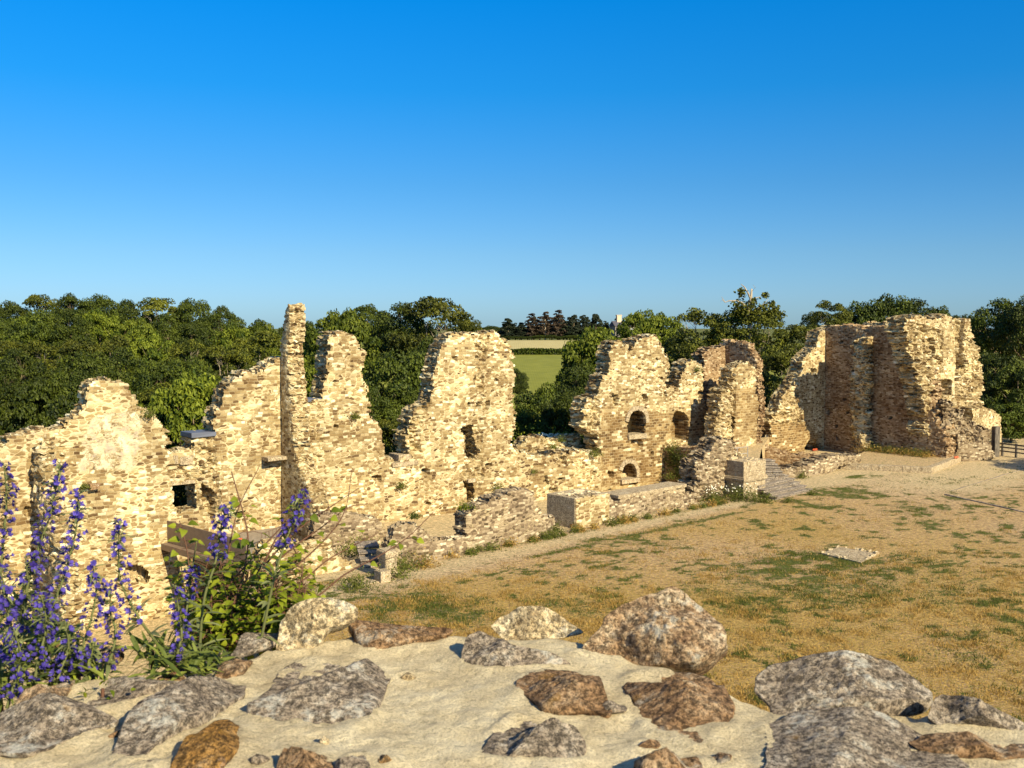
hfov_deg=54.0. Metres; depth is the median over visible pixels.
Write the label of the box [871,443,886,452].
grass clump
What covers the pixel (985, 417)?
wing wall
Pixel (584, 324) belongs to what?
conifer
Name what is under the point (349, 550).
green bush
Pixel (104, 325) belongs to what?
broadleaf tree
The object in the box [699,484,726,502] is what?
daisy clump
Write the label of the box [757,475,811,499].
stone stairs
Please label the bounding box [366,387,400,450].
leafy tree
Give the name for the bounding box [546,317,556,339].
conifer
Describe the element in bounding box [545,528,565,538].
weed clump
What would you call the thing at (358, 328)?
round tree
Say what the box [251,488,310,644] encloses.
viper bugloss
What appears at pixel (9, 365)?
broadleaf tree
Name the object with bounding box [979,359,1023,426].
leafy tree
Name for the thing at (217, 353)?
leafy tree
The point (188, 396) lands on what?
leafy tree
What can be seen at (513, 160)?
sky
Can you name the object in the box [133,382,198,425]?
broadleaf tree
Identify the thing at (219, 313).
broadleaf tree
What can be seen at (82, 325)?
broadleaf tree
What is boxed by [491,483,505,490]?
weed clump
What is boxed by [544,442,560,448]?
weed clump
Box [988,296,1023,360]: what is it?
leafy tree
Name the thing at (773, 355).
leafy tree
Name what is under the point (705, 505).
weed clump
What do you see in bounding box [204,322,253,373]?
broadleaf tree
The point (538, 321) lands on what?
conifer
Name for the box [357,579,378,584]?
threshold
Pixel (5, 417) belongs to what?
broadleaf tree
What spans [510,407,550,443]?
bushy tree
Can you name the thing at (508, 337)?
field shrub
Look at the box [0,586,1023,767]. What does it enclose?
parapet wall
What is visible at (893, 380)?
tower
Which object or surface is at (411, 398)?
leafy tree
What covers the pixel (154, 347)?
broadleaf tree
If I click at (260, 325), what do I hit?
broadleaf tree
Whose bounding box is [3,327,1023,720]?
ground
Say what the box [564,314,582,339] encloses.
conifer
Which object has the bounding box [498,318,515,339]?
conifer
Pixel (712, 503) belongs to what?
weed clump
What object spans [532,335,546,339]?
field shrub
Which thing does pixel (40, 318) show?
broadleaf tree
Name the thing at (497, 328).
leafy tree
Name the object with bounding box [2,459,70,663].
viper bugloss
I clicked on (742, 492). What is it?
daisy clump
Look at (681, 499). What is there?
wall
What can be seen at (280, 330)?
broadleaf tree
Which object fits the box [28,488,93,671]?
viper bugloss
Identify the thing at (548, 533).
weed clump
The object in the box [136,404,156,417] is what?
weed clump
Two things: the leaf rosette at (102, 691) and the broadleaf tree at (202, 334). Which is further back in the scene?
the broadleaf tree at (202, 334)
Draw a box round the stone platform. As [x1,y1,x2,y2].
[840,450,960,473]
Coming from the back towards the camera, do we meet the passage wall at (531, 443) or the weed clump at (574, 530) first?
the passage wall at (531, 443)
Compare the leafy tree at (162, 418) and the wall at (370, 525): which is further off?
the leafy tree at (162, 418)
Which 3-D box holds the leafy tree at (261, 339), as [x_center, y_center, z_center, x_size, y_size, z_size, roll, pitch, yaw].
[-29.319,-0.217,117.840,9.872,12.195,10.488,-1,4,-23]
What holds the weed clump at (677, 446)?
on the terrace ground at (757, 450)
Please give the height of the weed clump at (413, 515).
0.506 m
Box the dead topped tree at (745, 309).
[722,284,787,341]
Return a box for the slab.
[821,545,878,562]
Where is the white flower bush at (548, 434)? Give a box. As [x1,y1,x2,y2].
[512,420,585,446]
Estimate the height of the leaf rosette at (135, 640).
0.172 m
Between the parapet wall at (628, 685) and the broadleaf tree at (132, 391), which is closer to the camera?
the parapet wall at (628, 685)
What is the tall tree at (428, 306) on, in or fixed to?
on the ground at (539, 369)
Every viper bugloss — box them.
[0,461,20,632]
[0,564,25,678]
[0,625,32,708]
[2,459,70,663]
[4,592,63,683]
[10,555,41,654]
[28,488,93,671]
[34,619,86,684]
[50,559,108,682]
[77,640,104,678]
[78,583,127,682]
[106,516,174,669]
[155,541,210,647]
[162,584,201,676]
[179,501,245,653]
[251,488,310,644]
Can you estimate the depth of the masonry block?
59.78 m
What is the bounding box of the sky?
[0,0,1023,328]
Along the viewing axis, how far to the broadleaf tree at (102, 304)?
145.85 m
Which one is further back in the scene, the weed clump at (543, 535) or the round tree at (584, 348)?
the round tree at (584, 348)
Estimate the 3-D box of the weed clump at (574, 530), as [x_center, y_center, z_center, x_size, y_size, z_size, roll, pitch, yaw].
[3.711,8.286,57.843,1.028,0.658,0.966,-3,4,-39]
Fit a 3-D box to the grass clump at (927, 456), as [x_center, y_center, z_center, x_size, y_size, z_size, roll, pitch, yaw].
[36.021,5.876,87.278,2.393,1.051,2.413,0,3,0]
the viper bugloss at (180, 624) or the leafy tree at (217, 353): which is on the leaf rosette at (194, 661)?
the viper bugloss at (180, 624)
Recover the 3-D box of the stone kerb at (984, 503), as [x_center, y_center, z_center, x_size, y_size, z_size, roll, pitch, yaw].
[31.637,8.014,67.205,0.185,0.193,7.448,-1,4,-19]
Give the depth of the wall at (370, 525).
56.85 m
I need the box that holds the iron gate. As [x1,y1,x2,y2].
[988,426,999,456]
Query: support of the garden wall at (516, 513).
on the ground at (539, 369)
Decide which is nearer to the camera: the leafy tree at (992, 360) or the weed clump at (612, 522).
the weed clump at (612, 522)
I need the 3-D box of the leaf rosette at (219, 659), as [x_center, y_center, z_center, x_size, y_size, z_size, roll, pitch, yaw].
[-0.825,0.733,2.690,0.209,0.182,0.210,-3,5,-41]
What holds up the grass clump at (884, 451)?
on the stone platform
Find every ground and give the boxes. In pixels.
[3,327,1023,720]
[740,437,769,458]
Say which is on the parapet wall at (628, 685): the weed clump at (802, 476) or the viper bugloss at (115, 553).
the viper bugloss at (115, 553)
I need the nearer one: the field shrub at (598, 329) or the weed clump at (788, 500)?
the weed clump at (788, 500)
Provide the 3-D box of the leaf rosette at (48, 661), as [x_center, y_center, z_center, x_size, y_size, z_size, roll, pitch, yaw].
[-1.194,0.745,2.603,0.318,0.215,0.310,0,3,0]
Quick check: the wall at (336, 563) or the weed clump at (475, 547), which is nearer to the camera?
the wall at (336, 563)
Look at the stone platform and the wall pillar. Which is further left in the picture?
the wall pillar
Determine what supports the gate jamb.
on the ground at (539, 369)
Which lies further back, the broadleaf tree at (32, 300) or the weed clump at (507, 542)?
the broadleaf tree at (32, 300)
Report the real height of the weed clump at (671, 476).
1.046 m
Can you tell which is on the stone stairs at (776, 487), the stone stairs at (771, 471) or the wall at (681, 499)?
the stone stairs at (771, 471)
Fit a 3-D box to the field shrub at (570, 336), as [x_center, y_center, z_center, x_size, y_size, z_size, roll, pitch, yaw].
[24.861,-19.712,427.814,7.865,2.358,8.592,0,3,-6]
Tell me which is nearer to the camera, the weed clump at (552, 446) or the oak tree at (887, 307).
the weed clump at (552, 446)
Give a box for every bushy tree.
[172,484,186,506]
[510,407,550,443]
[513,381,567,435]
[536,399,584,443]
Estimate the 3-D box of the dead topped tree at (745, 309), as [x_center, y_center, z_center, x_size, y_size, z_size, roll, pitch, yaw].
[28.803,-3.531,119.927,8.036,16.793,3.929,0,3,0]
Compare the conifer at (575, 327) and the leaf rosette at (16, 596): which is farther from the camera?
the conifer at (575, 327)
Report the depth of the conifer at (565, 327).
438.38 m
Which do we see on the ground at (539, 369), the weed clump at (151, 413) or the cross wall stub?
the cross wall stub
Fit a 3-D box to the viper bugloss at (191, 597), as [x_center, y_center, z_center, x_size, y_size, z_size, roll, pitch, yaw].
[-0.932,0.594,2.853,0.109,0.301,0.152,2,4,35]
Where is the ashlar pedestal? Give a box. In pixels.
[723,450,767,498]
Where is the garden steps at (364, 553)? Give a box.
[354,540,378,567]
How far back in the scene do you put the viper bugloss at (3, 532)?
2.84 m
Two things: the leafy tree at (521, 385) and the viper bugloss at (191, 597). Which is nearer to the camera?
the viper bugloss at (191, 597)
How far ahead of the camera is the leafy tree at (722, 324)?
120.48 m
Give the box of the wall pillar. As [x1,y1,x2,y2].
[279,303,329,540]
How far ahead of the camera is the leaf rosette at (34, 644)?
2.68 m
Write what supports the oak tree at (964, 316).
on the ground at (539, 369)
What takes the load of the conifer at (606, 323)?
on the ground at (539, 369)
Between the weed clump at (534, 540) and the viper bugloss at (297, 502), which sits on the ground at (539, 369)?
the weed clump at (534, 540)
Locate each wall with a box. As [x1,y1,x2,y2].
[0,356,286,644]
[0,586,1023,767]
[245,329,706,529]
[252,537,353,580]
[305,510,386,554]
[305,537,334,552]
[377,521,471,567]
[452,486,555,551]
[512,433,586,452]
[570,490,696,520]
[605,481,686,504]
[664,445,739,482]
[765,444,816,464]
[772,451,860,478]
[958,404,1001,444]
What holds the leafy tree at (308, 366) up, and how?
on the ground at (539, 369)
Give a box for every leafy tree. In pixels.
[136,393,189,446]
[147,369,216,492]
[205,345,256,378]
[228,330,281,366]
[303,349,318,396]
[363,348,425,418]
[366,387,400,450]
[377,418,400,454]
[390,389,419,435]
[391,336,434,389]
[481,326,500,331]
[511,368,528,406]
[664,307,737,365]
[665,342,707,382]
[703,310,771,352]
[733,311,798,375]
[759,344,797,404]
[761,370,782,407]
[772,324,816,377]
[798,311,831,342]
[806,300,854,327]
[968,297,1023,370]
[977,351,1022,403]
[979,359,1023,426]
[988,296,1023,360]
[988,402,1023,441]
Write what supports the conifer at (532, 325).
on the ground at (539, 369)
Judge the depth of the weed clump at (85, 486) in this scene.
53.69 m
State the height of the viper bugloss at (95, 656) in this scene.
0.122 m
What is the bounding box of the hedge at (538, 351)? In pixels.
[510,348,562,354]
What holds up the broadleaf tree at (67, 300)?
on the ground at (539, 369)
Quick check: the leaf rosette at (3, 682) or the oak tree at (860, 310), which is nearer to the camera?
the leaf rosette at (3, 682)
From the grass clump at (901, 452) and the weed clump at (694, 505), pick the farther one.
the grass clump at (901, 452)
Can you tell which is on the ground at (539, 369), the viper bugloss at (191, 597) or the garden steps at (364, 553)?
the garden steps at (364, 553)
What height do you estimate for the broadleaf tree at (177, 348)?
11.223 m
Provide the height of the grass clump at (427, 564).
1.081 m
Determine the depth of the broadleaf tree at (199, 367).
98.18 m
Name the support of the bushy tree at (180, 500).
on the ground at (539, 369)
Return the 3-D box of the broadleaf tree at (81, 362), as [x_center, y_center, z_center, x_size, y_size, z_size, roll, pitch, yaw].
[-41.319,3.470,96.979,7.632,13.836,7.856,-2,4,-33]
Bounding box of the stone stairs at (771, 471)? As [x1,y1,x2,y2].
[765,458,785,479]
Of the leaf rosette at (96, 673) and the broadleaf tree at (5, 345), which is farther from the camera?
the broadleaf tree at (5, 345)
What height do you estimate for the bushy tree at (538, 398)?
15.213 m
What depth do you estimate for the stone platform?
83.33 m
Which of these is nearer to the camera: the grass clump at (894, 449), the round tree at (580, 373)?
the grass clump at (894, 449)
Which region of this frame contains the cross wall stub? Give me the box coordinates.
[29,439,84,658]
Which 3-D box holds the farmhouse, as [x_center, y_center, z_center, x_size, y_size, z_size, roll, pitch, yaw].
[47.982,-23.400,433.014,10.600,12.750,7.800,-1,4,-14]
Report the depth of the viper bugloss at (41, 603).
2.52 m
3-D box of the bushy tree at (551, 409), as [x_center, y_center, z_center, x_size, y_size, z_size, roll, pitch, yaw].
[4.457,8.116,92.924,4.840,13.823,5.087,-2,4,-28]
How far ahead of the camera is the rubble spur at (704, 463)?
68.79 m
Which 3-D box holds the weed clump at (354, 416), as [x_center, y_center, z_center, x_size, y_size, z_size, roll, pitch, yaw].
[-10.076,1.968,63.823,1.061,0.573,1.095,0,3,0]
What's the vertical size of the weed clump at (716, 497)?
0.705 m
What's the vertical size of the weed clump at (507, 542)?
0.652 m
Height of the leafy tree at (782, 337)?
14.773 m
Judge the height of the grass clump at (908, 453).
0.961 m
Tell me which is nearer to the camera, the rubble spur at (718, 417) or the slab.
the slab
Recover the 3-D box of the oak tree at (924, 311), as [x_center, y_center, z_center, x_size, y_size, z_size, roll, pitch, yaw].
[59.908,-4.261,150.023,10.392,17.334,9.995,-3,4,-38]
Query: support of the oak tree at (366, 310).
on the ground at (539, 369)
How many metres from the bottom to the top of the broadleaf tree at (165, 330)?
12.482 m
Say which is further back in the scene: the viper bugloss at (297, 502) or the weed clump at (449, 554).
the weed clump at (449, 554)
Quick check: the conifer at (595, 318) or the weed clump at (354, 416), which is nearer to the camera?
the weed clump at (354, 416)
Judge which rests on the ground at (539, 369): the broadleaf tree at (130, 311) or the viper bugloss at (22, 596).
the broadleaf tree at (130, 311)
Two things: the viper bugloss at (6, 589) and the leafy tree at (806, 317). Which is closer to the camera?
the viper bugloss at (6, 589)
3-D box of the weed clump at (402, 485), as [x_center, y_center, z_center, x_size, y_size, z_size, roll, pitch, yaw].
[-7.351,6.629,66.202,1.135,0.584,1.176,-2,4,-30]
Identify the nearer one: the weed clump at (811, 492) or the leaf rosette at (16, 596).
the leaf rosette at (16, 596)
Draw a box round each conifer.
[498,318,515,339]
[515,324,527,339]
[520,313,539,339]
[536,311,554,339]
[536,316,543,336]
[546,309,567,339]
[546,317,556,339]
[559,321,577,339]
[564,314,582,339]
[576,315,592,335]
[590,314,603,332]
[603,321,609,329]
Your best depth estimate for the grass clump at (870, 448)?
91.18 m
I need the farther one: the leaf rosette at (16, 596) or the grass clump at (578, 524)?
the grass clump at (578, 524)
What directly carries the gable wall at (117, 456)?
on the ground at (539, 369)
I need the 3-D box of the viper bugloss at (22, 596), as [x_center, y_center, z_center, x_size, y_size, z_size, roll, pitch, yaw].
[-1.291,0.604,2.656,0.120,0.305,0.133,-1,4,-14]
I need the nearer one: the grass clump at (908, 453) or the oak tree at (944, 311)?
the grass clump at (908, 453)
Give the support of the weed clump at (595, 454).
attached to the curtain wall at (632, 412)
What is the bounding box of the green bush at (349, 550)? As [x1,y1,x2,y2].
[331,527,382,558]
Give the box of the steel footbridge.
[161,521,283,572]
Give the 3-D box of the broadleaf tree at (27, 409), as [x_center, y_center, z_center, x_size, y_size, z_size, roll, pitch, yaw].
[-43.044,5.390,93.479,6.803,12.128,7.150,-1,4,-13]
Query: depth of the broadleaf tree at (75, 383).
92.38 m
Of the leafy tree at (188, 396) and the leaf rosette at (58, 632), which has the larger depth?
the leafy tree at (188, 396)
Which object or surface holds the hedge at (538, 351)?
on the ground at (539, 369)
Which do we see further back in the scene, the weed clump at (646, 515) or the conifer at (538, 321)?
the conifer at (538, 321)
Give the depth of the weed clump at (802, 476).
77.94 m
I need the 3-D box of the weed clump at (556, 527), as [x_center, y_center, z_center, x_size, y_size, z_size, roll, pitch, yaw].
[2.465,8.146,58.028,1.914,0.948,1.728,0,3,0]
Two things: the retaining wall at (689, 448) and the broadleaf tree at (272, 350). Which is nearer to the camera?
the retaining wall at (689, 448)
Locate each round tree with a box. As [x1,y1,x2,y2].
[302,307,380,385]
[550,361,595,396]
[551,325,620,393]
[552,390,580,432]
[611,308,666,347]
[641,311,684,346]
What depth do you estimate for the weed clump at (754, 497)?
67.77 m
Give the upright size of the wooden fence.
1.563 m
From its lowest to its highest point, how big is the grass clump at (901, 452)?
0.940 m
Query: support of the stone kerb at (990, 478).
on the ground at (539, 369)
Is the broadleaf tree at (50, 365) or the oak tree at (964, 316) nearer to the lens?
the broadleaf tree at (50, 365)
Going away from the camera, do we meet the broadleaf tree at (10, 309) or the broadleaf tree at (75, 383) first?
the broadleaf tree at (75, 383)
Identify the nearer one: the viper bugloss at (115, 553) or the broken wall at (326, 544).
the viper bugloss at (115, 553)
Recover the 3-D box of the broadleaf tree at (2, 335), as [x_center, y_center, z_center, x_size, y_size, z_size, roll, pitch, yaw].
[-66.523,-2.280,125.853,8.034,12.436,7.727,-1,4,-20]
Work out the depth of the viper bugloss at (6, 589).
2.49 m
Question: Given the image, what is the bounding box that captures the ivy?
[663,441,690,480]
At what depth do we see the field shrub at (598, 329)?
397.81 m
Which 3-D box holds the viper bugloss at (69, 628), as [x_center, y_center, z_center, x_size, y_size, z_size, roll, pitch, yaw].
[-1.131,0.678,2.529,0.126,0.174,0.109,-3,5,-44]
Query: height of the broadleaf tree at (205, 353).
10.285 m
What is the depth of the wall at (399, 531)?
50.52 m
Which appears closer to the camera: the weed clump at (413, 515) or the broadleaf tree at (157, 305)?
the weed clump at (413, 515)
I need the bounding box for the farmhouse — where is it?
[609,315,633,336]
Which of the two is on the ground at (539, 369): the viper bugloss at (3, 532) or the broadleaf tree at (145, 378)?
the broadleaf tree at (145, 378)
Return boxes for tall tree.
[364,301,436,378]
[386,296,474,359]
[451,319,481,331]
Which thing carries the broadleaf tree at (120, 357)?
on the ground at (539, 369)
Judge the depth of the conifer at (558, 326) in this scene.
437.28 m
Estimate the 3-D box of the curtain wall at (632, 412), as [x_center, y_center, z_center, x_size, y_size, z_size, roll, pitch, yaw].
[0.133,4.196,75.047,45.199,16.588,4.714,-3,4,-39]
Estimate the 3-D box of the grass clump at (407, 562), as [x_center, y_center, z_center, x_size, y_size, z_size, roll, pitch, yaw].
[-5.138,8.369,49.257,2.481,1.523,2.844,0,3,0]
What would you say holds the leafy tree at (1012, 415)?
on the ground at (539, 369)
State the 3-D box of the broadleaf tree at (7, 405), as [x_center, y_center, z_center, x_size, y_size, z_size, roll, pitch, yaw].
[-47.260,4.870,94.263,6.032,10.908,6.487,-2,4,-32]
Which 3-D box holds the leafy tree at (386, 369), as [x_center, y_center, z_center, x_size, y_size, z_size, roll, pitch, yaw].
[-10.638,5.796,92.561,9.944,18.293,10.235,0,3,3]
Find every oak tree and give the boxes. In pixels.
[303,320,319,371]
[347,303,388,341]
[834,300,886,324]
[851,293,919,323]
[886,297,940,319]
[932,305,960,317]
[959,314,977,345]
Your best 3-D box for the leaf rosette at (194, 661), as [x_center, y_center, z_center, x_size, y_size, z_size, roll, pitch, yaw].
[-0.881,0.733,2.615,0.270,0.219,0.231,-1,3,-10]
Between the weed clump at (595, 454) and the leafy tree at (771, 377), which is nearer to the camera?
the weed clump at (595, 454)
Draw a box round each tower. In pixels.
[691,339,765,446]
[761,313,984,457]
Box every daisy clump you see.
[699,483,719,500]
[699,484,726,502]
[718,481,756,502]
[721,483,757,501]
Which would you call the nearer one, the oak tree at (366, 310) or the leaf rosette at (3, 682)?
the leaf rosette at (3, 682)
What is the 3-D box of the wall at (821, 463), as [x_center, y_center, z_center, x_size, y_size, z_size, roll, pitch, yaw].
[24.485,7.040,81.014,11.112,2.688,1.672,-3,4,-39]
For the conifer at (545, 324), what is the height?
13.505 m
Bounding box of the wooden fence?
[1000,442,1023,457]
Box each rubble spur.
[677,436,735,501]
[704,385,733,438]
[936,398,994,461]
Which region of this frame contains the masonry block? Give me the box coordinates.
[547,488,609,527]
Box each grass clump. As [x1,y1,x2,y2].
[332,565,378,592]
[368,555,416,582]
[389,539,429,574]
[411,547,451,569]
[569,519,586,529]
[862,442,881,451]
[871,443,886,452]
[874,443,899,454]
[884,444,906,454]
[888,446,912,455]
[900,447,924,455]
[910,448,929,457]
[911,448,939,458]
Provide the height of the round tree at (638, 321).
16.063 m
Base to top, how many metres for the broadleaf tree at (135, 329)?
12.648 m
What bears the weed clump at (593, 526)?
on the ground at (539, 369)
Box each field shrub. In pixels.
[501,336,515,338]
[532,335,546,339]
[542,335,558,339]
[562,335,576,339]
[595,327,608,333]
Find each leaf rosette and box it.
[0,580,58,630]
[0,610,82,685]
[0,640,52,711]
[5,608,88,663]
[5,630,105,686]
[25,639,125,683]
[73,675,135,698]
[96,627,206,675]
[115,629,221,683]
[151,623,233,677]
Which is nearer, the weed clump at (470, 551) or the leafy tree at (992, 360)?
the weed clump at (470, 551)
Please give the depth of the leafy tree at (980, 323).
124.05 m
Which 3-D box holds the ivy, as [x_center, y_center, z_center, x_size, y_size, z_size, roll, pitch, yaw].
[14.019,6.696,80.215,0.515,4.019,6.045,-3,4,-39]
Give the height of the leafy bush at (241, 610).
0.666 m
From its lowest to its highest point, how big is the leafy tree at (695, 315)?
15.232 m
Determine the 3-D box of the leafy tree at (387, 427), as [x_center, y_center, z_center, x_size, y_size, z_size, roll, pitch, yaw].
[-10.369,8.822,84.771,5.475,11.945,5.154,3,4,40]
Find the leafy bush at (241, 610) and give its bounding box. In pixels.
[156,464,433,659]
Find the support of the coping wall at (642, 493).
on the ground at (539, 369)
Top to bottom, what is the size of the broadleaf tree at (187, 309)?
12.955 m
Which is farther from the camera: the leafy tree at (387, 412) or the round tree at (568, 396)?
the round tree at (568, 396)
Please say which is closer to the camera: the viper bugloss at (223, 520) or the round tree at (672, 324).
the viper bugloss at (223, 520)
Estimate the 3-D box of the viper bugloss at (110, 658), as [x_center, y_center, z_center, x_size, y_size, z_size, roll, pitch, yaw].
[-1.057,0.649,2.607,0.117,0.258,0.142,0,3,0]
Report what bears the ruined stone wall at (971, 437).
on the ground at (539, 369)
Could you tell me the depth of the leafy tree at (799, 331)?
117.13 m
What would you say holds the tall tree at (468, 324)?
on the ground at (539, 369)
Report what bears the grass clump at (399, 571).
on the ground at (539, 369)
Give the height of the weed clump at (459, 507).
0.596 m
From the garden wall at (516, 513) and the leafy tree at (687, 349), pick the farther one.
the leafy tree at (687, 349)
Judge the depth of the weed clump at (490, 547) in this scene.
53.20 m
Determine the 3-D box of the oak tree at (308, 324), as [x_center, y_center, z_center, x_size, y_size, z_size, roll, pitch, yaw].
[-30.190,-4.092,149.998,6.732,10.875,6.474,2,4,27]
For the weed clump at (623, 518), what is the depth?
60.60 m
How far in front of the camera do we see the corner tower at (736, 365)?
85.36 m
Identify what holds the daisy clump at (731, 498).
on the ground at (539, 369)
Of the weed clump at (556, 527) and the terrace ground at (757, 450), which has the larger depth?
the terrace ground at (757, 450)
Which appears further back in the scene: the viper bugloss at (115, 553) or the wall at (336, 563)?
the wall at (336, 563)
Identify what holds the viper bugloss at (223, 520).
on the parapet wall at (628, 685)
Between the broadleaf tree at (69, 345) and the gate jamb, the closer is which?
the gate jamb
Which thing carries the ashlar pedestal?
on the ground at (539, 369)
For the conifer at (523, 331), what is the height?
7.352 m
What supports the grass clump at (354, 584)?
on the ground at (539, 369)
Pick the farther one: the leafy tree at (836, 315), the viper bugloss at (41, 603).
the leafy tree at (836, 315)
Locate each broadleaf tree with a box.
[0,299,39,327]
[0,317,38,383]
[0,330,8,342]
[0,340,32,381]
[0,347,51,429]
[0,379,42,432]
[0,401,15,438]
[3,308,70,360]
[4,378,77,432]
[6,358,69,399]
[10,340,67,379]
[15,294,60,340]
[42,348,123,408]
[43,292,88,336]
[43,370,92,419]
[44,307,98,357]
[51,339,100,374]
[72,293,125,339]
[76,308,119,357]
[78,334,135,382]
[98,346,149,382]
[102,299,157,346]
[108,317,163,360]
[118,332,182,381]
[125,360,180,404]
[126,297,183,325]
[129,385,153,405]
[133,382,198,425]
[146,312,192,355]
[157,339,215,379]
[157,354,223,419]
[167,297,217,337]
[170,319,220,364]
[194,306,246,347]
[198,347,236,379]
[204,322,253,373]
[228,351,264,372]
[243,318,278,335]
[249,330,280,361]
[277,327,306,358]
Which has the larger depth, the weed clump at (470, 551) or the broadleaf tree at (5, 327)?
the broadleaf tree at (5, 327)
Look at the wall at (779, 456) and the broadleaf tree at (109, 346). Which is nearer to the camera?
the wall at (779, 456)
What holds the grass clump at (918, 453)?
on the stone platform
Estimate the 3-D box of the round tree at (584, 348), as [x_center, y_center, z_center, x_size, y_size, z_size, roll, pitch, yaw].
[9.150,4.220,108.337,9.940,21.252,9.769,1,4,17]
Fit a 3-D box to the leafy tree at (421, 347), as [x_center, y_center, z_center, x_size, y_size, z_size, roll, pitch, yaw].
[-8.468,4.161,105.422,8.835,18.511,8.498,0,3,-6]
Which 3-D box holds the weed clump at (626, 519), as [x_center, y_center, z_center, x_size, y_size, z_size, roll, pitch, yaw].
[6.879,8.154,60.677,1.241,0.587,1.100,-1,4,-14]
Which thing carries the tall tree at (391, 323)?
on the ground at (539, 369)
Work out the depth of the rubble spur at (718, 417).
82.28 m
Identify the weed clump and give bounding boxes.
[79,482,88,489]
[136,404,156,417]
[344,411,360,419]
[396,481,408,489]
[406,510,421,519]
[443,548,459,559]
[453,499,477,510]
[463,545,478,556]
[472,544,484,551]
[480,540,506,551]
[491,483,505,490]
[501,536,521,547]
[527,536,537,542]
[537,530,552,539]
[541,526,559,539]
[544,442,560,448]
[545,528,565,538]
[553,435,571,441]
[553,520,564,532]
[568,522,585,533]
[587,447,603,456]
[587,521,599,529]
[601,514,622,525]
[614,513,632,523]
[616,513,634,523]
[639,509,656,519]
[656,505,674,514]
[660,468,677,480]
[663,439,684,451]
[687,502,701,509]
[698,500,708,507]
[702,498,717,507]
[710,495,729,505]
[739,488,767,503]
[754,491,777,503]
[781,495,797,502]
[794,468,810,479]
[803,488,820,495]
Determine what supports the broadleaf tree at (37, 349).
on the ground at (539, 369)
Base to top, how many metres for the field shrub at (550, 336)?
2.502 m
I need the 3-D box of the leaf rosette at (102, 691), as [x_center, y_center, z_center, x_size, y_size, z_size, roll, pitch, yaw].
[-0.998,0.763,2.458,0.125,0.102,0.147,-2,4,-32]
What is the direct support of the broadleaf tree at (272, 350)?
on the ground at (539, 369)
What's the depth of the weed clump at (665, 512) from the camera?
63.24 m
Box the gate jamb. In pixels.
[374,547,397,582]
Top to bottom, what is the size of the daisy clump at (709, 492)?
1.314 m
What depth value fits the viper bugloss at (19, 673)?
2.40 m
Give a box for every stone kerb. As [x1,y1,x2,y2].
[944,494,1023,512]
[952,468,1023,490]
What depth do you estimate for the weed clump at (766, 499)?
67.40 m
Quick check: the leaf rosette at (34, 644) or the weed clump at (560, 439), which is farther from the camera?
the weed clump at (560, 439)
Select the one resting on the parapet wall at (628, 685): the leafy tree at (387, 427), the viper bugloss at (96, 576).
the viper bugloss at (96, 576)
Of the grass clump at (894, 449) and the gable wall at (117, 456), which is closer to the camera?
the gable wall at (117, 456)
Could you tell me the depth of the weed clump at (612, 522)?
59.90 m
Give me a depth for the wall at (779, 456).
85.73 m
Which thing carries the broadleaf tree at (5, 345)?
on the ground at (539, 369)
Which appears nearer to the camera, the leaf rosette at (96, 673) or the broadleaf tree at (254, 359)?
the leaf rosette at (96, 673)

